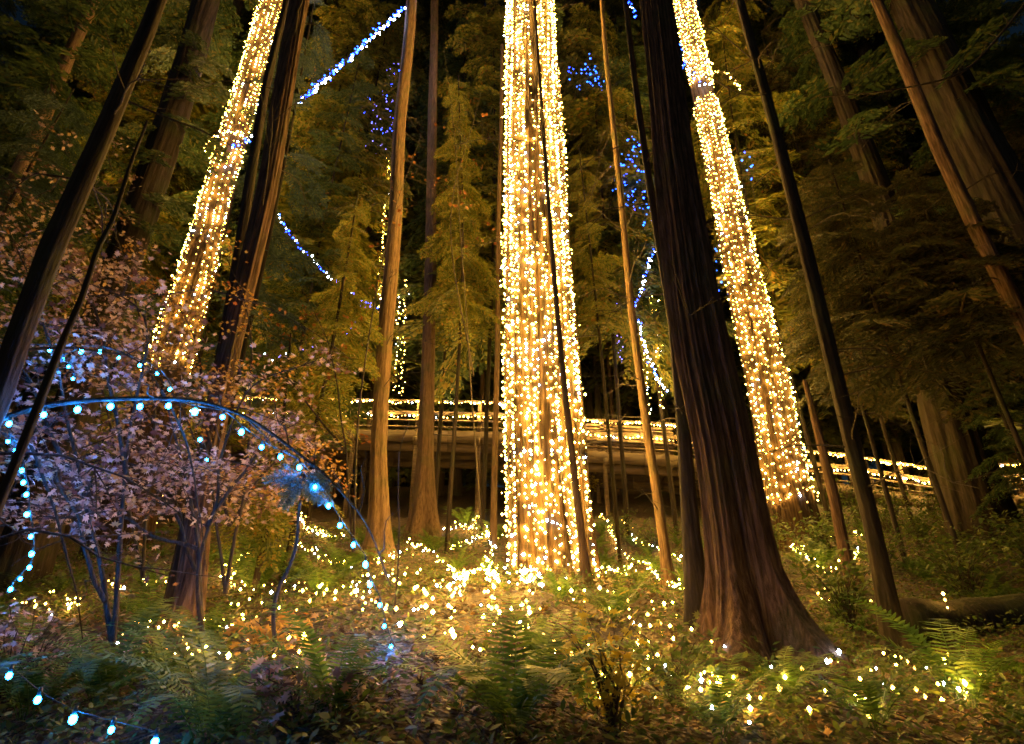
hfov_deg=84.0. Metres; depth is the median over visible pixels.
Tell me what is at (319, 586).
light string
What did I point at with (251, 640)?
sword fern
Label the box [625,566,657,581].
sword fern
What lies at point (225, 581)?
vine maple
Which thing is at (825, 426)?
conifer tree
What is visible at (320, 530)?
light string
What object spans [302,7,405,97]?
light string
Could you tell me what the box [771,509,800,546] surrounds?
bush
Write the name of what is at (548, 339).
light string
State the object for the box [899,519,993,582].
bush
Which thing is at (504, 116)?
light string
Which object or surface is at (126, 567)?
sword fern
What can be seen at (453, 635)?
light string
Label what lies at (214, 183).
light string
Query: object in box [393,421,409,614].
bare sapling
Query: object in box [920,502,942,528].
bush
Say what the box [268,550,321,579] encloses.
sword fern
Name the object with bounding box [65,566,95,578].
sword fern
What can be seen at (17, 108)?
conifer tree
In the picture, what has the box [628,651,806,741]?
sword fern
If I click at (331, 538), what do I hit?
sword fern
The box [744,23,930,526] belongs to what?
conifer tree
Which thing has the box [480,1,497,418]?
conifer tree
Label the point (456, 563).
sword fern
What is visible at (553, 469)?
light string
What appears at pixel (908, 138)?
conifer tree
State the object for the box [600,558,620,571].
sword fern
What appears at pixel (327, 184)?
conifer tree
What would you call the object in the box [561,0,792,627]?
slender tree
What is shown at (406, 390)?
conifer tree
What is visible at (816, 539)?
bush
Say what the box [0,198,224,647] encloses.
vine maple
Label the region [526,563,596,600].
sword fern
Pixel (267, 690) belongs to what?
bush
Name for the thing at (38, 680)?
sword fern
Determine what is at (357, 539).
sword fern
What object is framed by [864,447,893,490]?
conifer tree
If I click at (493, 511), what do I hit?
slender tree
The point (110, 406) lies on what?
light string
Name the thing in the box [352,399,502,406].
light string
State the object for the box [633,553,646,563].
sword fern
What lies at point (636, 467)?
boardwalk
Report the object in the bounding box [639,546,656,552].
sword fern
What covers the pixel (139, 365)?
light string
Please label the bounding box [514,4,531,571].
light string
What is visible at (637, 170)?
light string
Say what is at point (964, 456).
conifer tree
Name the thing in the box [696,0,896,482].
conifer tree
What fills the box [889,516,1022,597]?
bush
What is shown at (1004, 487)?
conifer tree
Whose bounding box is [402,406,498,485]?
conifer tree
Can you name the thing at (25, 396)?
conifer tree
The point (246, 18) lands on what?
conifer tree
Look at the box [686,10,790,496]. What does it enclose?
light string
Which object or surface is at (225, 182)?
light string
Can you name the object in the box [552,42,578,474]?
light string
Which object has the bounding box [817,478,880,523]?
bush
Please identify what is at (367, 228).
conifer tree
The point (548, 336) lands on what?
light string
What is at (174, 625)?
light string
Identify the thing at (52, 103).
conifer tree
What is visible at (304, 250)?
light string
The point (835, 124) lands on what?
conifer tree
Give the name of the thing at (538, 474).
light string
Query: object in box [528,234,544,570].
light string
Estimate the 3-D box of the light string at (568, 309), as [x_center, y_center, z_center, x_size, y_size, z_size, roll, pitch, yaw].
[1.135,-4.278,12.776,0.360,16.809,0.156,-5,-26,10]
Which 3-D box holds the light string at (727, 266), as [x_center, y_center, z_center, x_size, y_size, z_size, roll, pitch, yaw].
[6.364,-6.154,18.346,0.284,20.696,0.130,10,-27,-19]
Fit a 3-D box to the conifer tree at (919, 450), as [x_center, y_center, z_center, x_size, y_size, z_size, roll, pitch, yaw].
[19.979,-11.575,32.136,6.815,37.731,8.081,4,-26,-8]
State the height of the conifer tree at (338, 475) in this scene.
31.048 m
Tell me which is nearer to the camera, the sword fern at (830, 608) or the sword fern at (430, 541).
the sword fern at (830, 608)
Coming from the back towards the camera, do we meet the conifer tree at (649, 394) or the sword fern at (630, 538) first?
the conifer tree at (649, 394)
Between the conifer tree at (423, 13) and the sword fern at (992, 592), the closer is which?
the sword fern at (992, 592)
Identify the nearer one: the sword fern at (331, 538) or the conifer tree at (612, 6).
the sword fern at (331, 538)
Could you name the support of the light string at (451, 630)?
on the ground herbs
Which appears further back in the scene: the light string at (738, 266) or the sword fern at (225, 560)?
the light string at (738, 266)
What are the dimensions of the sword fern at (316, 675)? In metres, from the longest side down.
1.251 x 1.168 x 0.530 m
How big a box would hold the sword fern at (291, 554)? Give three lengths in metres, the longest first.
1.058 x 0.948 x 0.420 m
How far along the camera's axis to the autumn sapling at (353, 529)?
9.38 m
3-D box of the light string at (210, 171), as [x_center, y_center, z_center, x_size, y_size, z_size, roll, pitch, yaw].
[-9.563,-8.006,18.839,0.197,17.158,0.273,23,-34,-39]
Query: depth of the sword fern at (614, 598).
5.57 m
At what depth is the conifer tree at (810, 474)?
27.82 m
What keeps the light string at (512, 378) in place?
attached to the cedar tree at (543, 403)
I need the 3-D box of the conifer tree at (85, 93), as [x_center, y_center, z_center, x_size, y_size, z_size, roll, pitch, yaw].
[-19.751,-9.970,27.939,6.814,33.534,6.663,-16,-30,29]
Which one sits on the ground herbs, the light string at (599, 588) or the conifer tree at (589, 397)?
the light string at (599, 588)
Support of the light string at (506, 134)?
attached to the cedar tree at (543, 403)
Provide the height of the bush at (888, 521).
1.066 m
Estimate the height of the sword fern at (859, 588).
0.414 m
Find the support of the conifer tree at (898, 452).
on the ground
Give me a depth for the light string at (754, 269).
16.35 m
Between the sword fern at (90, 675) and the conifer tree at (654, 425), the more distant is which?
the conifer tree at (654, 425)
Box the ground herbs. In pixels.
[0,506,1023,743]
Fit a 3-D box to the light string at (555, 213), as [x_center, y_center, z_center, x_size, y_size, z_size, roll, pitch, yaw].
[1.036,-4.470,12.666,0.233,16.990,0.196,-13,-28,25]
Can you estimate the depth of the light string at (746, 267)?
16.31 m
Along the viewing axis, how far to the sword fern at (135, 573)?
9.20 m
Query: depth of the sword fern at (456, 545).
12.40 m
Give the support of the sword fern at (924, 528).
on the ground
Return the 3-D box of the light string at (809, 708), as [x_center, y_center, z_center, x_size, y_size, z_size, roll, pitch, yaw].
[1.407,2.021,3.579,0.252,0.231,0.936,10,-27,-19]
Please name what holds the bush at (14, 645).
on the ground
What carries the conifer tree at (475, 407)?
on the ground
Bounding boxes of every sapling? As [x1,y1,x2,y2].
[0,120,147,515]
[257,136,436,552]
[271,500,301,674]
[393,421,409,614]
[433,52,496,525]
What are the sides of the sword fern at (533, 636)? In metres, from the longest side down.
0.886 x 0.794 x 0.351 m
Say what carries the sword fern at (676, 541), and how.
on the ground
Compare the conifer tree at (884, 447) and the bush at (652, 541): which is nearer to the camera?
the bush at (652, 541)
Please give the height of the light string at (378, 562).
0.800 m
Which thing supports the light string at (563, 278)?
attached to the cedar tree at (543, 403)
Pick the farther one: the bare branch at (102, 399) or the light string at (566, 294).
the light string at (566, 294)
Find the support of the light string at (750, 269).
attached to the cedar tree at (794, 504)
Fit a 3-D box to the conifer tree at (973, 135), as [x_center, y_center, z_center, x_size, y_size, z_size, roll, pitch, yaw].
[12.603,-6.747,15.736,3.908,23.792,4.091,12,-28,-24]
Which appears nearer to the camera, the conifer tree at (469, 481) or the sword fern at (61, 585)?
the sword fern at (61, 585)
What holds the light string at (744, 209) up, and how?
attached to the cedar tree at (794, 504)
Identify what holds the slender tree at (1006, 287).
on the ground
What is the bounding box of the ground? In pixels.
[0,485,1023,743]
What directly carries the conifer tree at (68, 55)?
on the ground
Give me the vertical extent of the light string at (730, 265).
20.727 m
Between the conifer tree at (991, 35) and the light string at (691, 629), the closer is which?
the light string at (691, 629)
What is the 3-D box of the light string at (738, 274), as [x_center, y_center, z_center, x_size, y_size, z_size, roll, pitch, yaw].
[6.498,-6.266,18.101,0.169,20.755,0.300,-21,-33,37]
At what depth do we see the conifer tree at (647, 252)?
19.68 m
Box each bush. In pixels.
[0,587,133,710]
[218,635,391,732]
[219,605,318,663]
[552,590,664,737]
[589,450,608,502]
[598,508,638,542]
[612,610,748,708]
[619,511,681,548]
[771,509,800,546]
[780,507,847,552]
[788,540,873,630]
[807,502,862,545]
[811,478,853,513]
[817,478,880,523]
[821,509,832,526]
[832,524,930,565]
[840,491,918,532]
[874,484,916,516]
[879,499,946,548]
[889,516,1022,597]
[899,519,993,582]
[906,484,940,517]
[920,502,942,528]
[957,508,1023,556]
[966,503,1023,581]
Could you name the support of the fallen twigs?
on the ground
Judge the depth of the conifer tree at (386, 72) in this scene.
20.48 m
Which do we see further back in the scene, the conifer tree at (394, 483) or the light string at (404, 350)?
the conifer tree at (394, 483)
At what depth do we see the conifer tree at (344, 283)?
11.06 m
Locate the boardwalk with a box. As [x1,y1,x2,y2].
[82,391,1023,525]
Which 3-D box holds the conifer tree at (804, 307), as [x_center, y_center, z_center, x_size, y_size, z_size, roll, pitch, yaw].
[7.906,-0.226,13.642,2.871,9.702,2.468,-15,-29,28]
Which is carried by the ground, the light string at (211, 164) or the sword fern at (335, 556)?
the sword fern at (335, 556)
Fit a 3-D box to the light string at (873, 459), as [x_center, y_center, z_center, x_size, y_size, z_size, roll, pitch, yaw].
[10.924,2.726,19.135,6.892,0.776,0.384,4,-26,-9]
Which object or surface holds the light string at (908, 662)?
on the ground herbs
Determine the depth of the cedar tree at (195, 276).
16.70 m
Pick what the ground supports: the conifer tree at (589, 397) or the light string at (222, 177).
the conifer tree at (589, 397)
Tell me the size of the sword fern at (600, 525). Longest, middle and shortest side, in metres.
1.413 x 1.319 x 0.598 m
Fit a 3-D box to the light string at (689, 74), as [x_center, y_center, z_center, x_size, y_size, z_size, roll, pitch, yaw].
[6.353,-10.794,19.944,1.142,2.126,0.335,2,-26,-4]
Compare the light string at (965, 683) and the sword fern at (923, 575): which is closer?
the light string at (965, 683)
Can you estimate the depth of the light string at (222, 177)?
18.06 m
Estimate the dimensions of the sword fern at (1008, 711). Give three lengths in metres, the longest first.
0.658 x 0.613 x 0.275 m
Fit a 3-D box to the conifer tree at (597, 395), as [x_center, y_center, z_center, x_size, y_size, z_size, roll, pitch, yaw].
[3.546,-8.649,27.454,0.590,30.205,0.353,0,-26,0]
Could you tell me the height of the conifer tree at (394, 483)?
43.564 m
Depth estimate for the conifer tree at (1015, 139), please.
16.02 m
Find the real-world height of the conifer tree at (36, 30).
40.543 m
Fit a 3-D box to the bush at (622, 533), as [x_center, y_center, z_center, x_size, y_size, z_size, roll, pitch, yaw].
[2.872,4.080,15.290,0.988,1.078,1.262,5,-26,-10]
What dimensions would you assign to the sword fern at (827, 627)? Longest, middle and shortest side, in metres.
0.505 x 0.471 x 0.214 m
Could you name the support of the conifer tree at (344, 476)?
on the ground
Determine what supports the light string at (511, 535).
attached to the cedar tree at (543, 403)
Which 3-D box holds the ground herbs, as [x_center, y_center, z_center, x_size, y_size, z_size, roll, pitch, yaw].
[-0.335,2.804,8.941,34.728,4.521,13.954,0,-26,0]
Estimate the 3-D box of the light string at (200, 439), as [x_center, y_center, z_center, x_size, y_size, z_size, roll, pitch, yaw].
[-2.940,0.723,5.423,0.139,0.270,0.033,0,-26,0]
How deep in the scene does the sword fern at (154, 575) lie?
8.99 m
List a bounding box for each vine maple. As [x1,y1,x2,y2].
[0,110,325,578]
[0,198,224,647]
[0,311,363,638]
[44,229,358,593]
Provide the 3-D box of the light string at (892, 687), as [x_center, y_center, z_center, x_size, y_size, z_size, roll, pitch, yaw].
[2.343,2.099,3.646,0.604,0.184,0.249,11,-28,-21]
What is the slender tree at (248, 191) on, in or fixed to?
on the ground
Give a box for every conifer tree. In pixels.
[0,0,38,125]
[0,0,85,185]
[0,0,148,356]
[0,0,169,462]
[0,0,180,471]
[0,0,191,498]
[0,0,214,441]
[0,0,258,592]
[0,2,129,448]
[0,87,96,466]
[0,131,83,475]
[2,0,259,511]
[2,12,234,394]
[12,475,23,490]
[13,0,244,504]
[25,114,208,517]
[38,0,353,641]
[63,0,244,537]
[110,7,314,482]
[122,24,316,505]
[137,117,268,526]
[159,0,344,492]
[168,466,184,487]
[177,0,336,441]
[192,0,388,429]
[210,333,344,596]
[216,0,389,536]
[237,1,352,506]
[239,47,379,534]
[244,191,385,579]
[253,3,428,533]
[284,0,493,504]
[298,0,465,560]
[298,466,353,486]
[323,107,387,500]
[340,215,382,486]
[345,105,414,487]
[352,0,506,502]
[354,3,479,485]
[373,0,504,543]
[391,16,505,501]
[391,111,502,490]
[393,0,506,538]
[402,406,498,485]
[403,75,504,553]
[450,82,608,432]
[452,0,484,495]
[475,0,612,426]
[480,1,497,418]
[554,0,675,489]
[556,2,673,541]
[561,90,638,430]
[566,0,674,449]
[566,146,642,564]
[569,0,739,454]
[573,0,603,496]
[574,14,736,535]
[582,0,619,494]
[605,390,658,451]
[612,0,830,482]
[613,30,676,443]
[621,362,637,450]
[653,101,820,476]
[677,12,856,463]
[690,0,832,528]
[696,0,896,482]
[696,8,842,477]
[712,0,920,488]
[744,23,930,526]
[753,0,971,492]
[760,1,963,515]
[769,0,1023,547]
[771,9,1013,454]
[771,202,908,563]
[791,159,993,578]
[804,434,882,484]
[808,403,927,491]
[820,12,1023,495]
[826,160,1023,461]
[832,4,1023,473]
[833,429,902,483]
[839,1,1023,493]
[841,0,1023,345]
[841,439,934,496]
[852,0,1023,479]
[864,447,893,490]
[877,432,924,490]
[883,9,1022,381]
[935,0,1023,349]
[939,0,1022,110]
[950,358,1023,521]
[973,77,1023,403]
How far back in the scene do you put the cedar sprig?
4.22 m
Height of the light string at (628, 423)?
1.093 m
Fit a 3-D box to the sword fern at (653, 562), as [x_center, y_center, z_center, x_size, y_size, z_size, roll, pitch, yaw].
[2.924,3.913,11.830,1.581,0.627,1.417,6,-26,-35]
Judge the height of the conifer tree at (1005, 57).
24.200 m
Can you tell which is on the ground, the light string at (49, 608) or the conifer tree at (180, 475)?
the conifer tree at (180, 475)
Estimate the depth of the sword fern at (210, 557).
11.03 m
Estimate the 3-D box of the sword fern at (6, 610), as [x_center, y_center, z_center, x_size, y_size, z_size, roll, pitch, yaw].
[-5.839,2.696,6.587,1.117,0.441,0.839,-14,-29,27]
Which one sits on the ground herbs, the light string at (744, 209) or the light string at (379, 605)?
the light string at (379, 605)
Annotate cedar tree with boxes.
[76,0,333,560]
[504,0,604,580]
[640,0,852,684]
[673,0,831,551]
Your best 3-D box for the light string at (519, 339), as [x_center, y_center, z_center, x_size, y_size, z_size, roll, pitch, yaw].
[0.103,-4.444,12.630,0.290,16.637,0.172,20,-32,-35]
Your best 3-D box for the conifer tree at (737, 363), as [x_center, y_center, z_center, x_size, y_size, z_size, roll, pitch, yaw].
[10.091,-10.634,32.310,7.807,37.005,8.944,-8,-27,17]
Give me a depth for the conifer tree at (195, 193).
19.94 m
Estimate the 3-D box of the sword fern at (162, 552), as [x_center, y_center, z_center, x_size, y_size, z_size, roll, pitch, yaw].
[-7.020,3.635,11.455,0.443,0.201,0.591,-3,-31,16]
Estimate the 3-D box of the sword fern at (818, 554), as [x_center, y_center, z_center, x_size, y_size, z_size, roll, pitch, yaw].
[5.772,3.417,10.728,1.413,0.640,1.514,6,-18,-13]
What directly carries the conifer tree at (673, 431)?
on the ground
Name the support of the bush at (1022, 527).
on the ground
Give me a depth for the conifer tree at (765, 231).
20.39 m
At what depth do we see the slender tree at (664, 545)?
11.29 m
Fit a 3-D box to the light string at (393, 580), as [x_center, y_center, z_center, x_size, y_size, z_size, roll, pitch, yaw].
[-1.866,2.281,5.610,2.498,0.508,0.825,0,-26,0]
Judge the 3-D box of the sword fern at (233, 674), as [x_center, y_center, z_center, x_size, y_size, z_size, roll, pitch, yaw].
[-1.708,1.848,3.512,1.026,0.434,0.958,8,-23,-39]
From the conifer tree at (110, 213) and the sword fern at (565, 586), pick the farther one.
the conifer tree at (110, 213)
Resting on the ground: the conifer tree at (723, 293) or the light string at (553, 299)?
the conifer tree at (723, 293)
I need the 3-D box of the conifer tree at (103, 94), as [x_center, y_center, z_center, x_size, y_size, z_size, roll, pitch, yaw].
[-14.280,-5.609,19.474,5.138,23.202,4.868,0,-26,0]
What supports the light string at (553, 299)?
attached to the cedar tree at (543, 403)
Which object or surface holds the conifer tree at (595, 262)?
on the ground
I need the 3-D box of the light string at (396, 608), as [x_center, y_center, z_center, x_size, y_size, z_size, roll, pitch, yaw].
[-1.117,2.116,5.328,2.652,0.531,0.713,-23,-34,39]
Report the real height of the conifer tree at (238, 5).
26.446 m
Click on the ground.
(640, 507)
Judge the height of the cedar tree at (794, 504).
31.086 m
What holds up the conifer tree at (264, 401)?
on the ground
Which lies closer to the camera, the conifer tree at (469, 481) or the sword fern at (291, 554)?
the sword fern at (291, 554)
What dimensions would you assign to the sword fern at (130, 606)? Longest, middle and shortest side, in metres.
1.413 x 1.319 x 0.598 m
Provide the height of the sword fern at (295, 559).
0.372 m
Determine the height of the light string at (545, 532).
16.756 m
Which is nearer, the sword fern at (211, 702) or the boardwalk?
the sword fern at (211, 702)
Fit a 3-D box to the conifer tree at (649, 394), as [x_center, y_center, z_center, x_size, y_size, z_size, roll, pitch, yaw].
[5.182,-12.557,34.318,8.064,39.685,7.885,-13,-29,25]
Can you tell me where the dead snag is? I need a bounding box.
[802,380,866,597]
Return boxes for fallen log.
[899,593,1023,643]
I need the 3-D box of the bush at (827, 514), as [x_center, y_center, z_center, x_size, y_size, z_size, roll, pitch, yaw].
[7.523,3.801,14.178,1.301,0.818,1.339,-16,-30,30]
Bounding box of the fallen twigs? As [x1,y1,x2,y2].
[0,512,1023,743]
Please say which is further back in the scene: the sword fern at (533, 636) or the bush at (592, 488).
the bush at (592, 488)
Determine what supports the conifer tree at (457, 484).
on the ground
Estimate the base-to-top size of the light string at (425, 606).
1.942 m
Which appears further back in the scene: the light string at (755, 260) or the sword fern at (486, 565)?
the light string at (755, 260)
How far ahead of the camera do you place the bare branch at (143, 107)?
7.05 m
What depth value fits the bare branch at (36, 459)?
3.99 m
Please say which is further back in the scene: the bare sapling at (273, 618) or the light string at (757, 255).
the light string at (757, 255)
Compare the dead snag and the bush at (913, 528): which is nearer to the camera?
the dead snag
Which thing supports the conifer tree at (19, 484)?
on the ground
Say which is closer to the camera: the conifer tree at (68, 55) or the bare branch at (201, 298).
the bare branch at (201, 298)
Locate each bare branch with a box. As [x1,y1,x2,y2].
[0,444,108,641]
[4,378,398,586]
[88,286,351,359]
[117,389,206,570]
[128,101,255,157]
[706,74,793,109]
[819,3,1023,101]
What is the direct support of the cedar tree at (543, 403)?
on the ground
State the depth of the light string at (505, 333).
10.99 m
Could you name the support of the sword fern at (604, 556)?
on the ground
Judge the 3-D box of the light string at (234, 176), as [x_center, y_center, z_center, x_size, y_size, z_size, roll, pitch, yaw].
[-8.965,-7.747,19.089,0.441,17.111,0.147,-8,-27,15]
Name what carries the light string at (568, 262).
attached to the cedar tree at (543, 403)
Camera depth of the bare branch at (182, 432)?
4.45 m
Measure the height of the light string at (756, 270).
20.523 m
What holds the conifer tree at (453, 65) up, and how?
on the ground
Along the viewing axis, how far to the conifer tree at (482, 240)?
13.38 m
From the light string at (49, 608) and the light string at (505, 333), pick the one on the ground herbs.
the light string at (49, 608)
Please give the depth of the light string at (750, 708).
3.31 m
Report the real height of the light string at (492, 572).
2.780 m
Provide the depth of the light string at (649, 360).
16.30 m
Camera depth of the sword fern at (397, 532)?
13.87 m
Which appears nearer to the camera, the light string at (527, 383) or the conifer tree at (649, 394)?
the light string at (527, 383)
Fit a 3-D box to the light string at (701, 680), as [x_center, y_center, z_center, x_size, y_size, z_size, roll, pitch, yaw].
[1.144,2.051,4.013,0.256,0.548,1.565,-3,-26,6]
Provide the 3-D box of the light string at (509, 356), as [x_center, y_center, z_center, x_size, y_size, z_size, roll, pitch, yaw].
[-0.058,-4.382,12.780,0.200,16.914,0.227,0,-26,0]
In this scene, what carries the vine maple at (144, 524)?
on the ground
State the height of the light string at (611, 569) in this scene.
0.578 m
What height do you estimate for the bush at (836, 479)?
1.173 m
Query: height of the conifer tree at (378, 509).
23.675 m
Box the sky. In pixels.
[0,0,1023,495]
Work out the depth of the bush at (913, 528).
12.29 m
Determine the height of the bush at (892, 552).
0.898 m
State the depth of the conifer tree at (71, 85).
29.45 m
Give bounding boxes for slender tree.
[156,0,288,631]
[441,0,622,587]
[476,44,505,550]
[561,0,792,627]
[571,0,695,591]
[639,0,1023,667]
[843,0,1023,550]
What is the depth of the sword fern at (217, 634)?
4.87 m
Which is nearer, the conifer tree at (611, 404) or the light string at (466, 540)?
the light string at (466, 540)
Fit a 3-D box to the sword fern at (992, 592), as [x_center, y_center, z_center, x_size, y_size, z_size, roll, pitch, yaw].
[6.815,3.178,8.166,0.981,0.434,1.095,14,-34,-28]
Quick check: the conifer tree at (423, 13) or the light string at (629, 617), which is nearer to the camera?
the light string at (629, 617)
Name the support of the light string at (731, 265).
attached to the cedar tree at (794, 504)
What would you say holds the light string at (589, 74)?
attached to the conifer tree at (579, 46)
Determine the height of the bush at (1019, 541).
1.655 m
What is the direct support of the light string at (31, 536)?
hanging from the vine maple at (73, 474)
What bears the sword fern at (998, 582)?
on the ground
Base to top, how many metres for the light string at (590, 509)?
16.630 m
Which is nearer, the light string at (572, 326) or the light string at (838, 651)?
the light string at (838, 651)
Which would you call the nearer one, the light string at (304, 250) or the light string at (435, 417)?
the light string at (304, 250)
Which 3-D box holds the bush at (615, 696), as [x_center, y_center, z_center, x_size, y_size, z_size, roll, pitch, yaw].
[0.572,1.691,3.270,0.706,0.801,0.596,21,-33,-37]
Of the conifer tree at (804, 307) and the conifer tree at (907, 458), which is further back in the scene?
the conifer tree at (907, 458)
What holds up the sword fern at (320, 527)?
on the ground
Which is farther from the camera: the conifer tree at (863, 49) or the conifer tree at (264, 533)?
the conifer tree at (863, 49)
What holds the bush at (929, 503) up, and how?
on the ground
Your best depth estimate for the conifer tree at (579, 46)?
20.43 m
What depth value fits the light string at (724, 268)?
16.93 m
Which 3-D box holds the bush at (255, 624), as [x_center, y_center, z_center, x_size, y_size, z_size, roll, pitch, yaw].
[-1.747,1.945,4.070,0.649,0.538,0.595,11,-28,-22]
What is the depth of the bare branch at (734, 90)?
9.08 m
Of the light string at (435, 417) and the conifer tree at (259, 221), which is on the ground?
the conifer tree at (259, 221)
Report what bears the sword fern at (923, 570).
on the ground
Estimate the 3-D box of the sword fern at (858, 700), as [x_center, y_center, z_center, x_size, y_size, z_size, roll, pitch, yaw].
[2.158,1.902,3.452,1.265,0.501,1.134,-13,-33,28]
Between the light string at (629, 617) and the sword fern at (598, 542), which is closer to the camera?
the light string at (629, 617)
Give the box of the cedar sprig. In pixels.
[263,465,336,511]
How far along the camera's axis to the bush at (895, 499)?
16.23 m
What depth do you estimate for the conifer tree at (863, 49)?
29.72 m
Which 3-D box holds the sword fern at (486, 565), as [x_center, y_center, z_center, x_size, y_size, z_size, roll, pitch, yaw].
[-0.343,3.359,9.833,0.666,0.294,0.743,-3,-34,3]
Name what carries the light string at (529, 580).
on the ground herbs
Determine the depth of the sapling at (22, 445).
3.22 m
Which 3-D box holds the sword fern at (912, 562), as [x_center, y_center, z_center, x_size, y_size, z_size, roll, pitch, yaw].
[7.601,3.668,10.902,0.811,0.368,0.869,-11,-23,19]
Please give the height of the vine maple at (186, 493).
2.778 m
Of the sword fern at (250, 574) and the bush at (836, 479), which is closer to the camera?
the sword fern at (250, 574)
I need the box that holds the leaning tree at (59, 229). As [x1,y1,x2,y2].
[0,0,222,577]
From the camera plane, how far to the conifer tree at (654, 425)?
28.88 m
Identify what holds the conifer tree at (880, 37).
on the ground
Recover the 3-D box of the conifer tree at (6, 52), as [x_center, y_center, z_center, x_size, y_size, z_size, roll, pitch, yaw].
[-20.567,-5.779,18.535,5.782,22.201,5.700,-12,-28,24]
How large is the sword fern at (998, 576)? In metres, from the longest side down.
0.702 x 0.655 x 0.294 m
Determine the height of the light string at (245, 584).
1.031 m
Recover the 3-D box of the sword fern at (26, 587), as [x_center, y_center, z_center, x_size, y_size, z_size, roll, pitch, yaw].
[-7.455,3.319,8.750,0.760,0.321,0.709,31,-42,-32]
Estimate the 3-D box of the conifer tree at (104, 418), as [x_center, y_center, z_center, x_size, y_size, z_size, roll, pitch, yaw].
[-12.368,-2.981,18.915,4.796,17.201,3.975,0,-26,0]
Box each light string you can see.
[4,400,367,565]
[5,664,159,743]
[6,434,34,591]
[14,591,80,613]
[31,344,171,390]
[67,361,75,379]
[116,619,204,642]
[149,6,256,345]
[150,8,256,346]
[151,0,261,347]
[152,0,262,359]
[159,0,266,363]
[174,0,272,362]
[181,4,274,360]
[184,1,279,365]
[185,635,320,661]
[190,15,278,367]
[198,434,208,460]
[220,553,285,593]
[222,578,451,631]
[227,567,420,611]
[278,214,370,306]
[280,542,423,568]
[300,512,347,542]
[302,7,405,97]
[305,7,404,94]
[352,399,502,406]
[352,581,520,622]
[363,562,403,657]
[368,413,501,418]
[393,538,472,626]
[399,280,406,395]
[416,562,521,599]
[422,631,490,638]
[449,628,545,662]
[451,523,486,551]
[479,530,498,584]
[483,565,530,624]
[500,3,508,466]
[500,4,509,552]
[500,44,508,527]
[501,11,508,498]
[502,0,508,543]
[502,6,509,573]
[504,1,513,572]
[506,6,515,561]
[508,0,515,564]
[508,2,516,556]
[512,0,519,563]
[514,1,527,555]
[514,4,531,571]
[516,569,541,636]
[520,3,539,576]
[522,3,540,568]
[527,5,551,570]
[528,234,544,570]
[528,254,547,568]
[536,245,557,561]
[537,4,560,573]
[537,12,568,564]
[539,3,573,558]
[540,7,574,563]
[540,583,675,615]
[542,0,578,571]
[547,0,578,555]
[547,7,578,560]
[550,1,579,485]
[550,2,578,556]
[550,3,574,518]
[551,15,580,475]
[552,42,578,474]
[553,0,594,558]
[553,12,595,565]
[553,26,598,576]
[568,53,603,89]
[573,563,635,574]
[587,419,675,426]
[602,517,683,588]
[620,136,648,225]
[627,616,658,697]
[638,319,667,391]
[649,614,738,662]
[657,624,712,709]
[673,3,766,498]
[675,0,769,501]
[675,0,773,502]
[679,1,780,500]
[679,3,778,496]
[680,44,711,85]
[683,4,788,498]
[685,0,797,492]
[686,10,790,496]
[688,2,800,496]
[689,3,807,502]
[692,1,807,491]
[693,0,810,489]
[694,69,740,89]
[696,11,818,493]
[697,674,755,723]
[698,17,813,491]
[699,671,811,719]
[703,43,817,500]
[764,666,842,697]
[806,464,929,484]
[814,451,921,468]
[825,649,880,680]
[853,686,930,717]
[883,652,950,671]
[924,674,980,713]
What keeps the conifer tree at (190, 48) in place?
on the ground
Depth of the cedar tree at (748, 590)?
5.66 m
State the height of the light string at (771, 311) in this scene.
20.681 m
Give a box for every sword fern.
[0,591,50,622]
[0,597,219,706]
[0,613,156,721]
[2,574,50,595]
[28,571,97,592]
[28,608,342,743]
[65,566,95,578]
[71,576,218,628]
[79,616,247,692]
[95,555,146,571]
[112,561,168,585]
[122,567,169,587]
[141,622,315,708]
[146,565,208,590]
[146,601,247,648]
[150,545,170,555]
[164,564,225,577]
[183,614,251,647]
[209,548,270,568]
[209,549,225,560]
[210,535,311,592]
[212,542,252,565]
[218,599,438,719]
[223,625,283,654]
[225,570,244,580]
[227,561,277,586]
[263,544,314,562]
[263,547,308,567]
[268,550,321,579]
[279,555,368,595]
[288,534,389,577]
[309,522,324,531]
[315,529,348,542]
[341,526,364,544]
[368,593,670,739]
[392,525,405,536]
[411,529,457,550]
[436,545,480,570]
[439,535,474,550]
[441,506,489,525]
[472,519,504,538]
[474,556,503,571]
[481,613,681,709]
[487,524,506,538]
[491,605,600,655]
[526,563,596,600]
[558,561,667,621]
[594,514,620,534]
[597,532,612,547]
[598,550,622,561]
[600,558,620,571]
[620,534,649,545]
[625,544,682,574]
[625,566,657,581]
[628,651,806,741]
[631,540,646,546]
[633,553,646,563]
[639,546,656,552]
[661,568,683,591]
[668,533,681,544]
[721,642,855,700]
[763,644,993,732]
[777,536,861,570]
[780,546,809,563]
[804,586,875,618]
[813,567,867,586]
[816,578,872,603]
[817,617,847,633]
[826,597,1023,710]
[844,517,862,528]
[851,523,863,534]
[855,612,873,626]
[890,555,928,571]
[891,520,940,537]
[897,558,939,576]
[902,567,936,579]
[948,573,1023,596]
[960,537,990,552]
[969,568,1015,582]
[975,685,1023,722]
[979,579,1023,595]
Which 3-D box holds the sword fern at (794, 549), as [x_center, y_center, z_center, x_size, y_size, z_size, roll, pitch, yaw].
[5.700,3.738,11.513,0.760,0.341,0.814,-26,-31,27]
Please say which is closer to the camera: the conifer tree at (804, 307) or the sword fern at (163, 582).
the sword fern at (163, 582)
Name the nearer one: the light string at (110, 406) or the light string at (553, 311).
the light string at (110, 406)

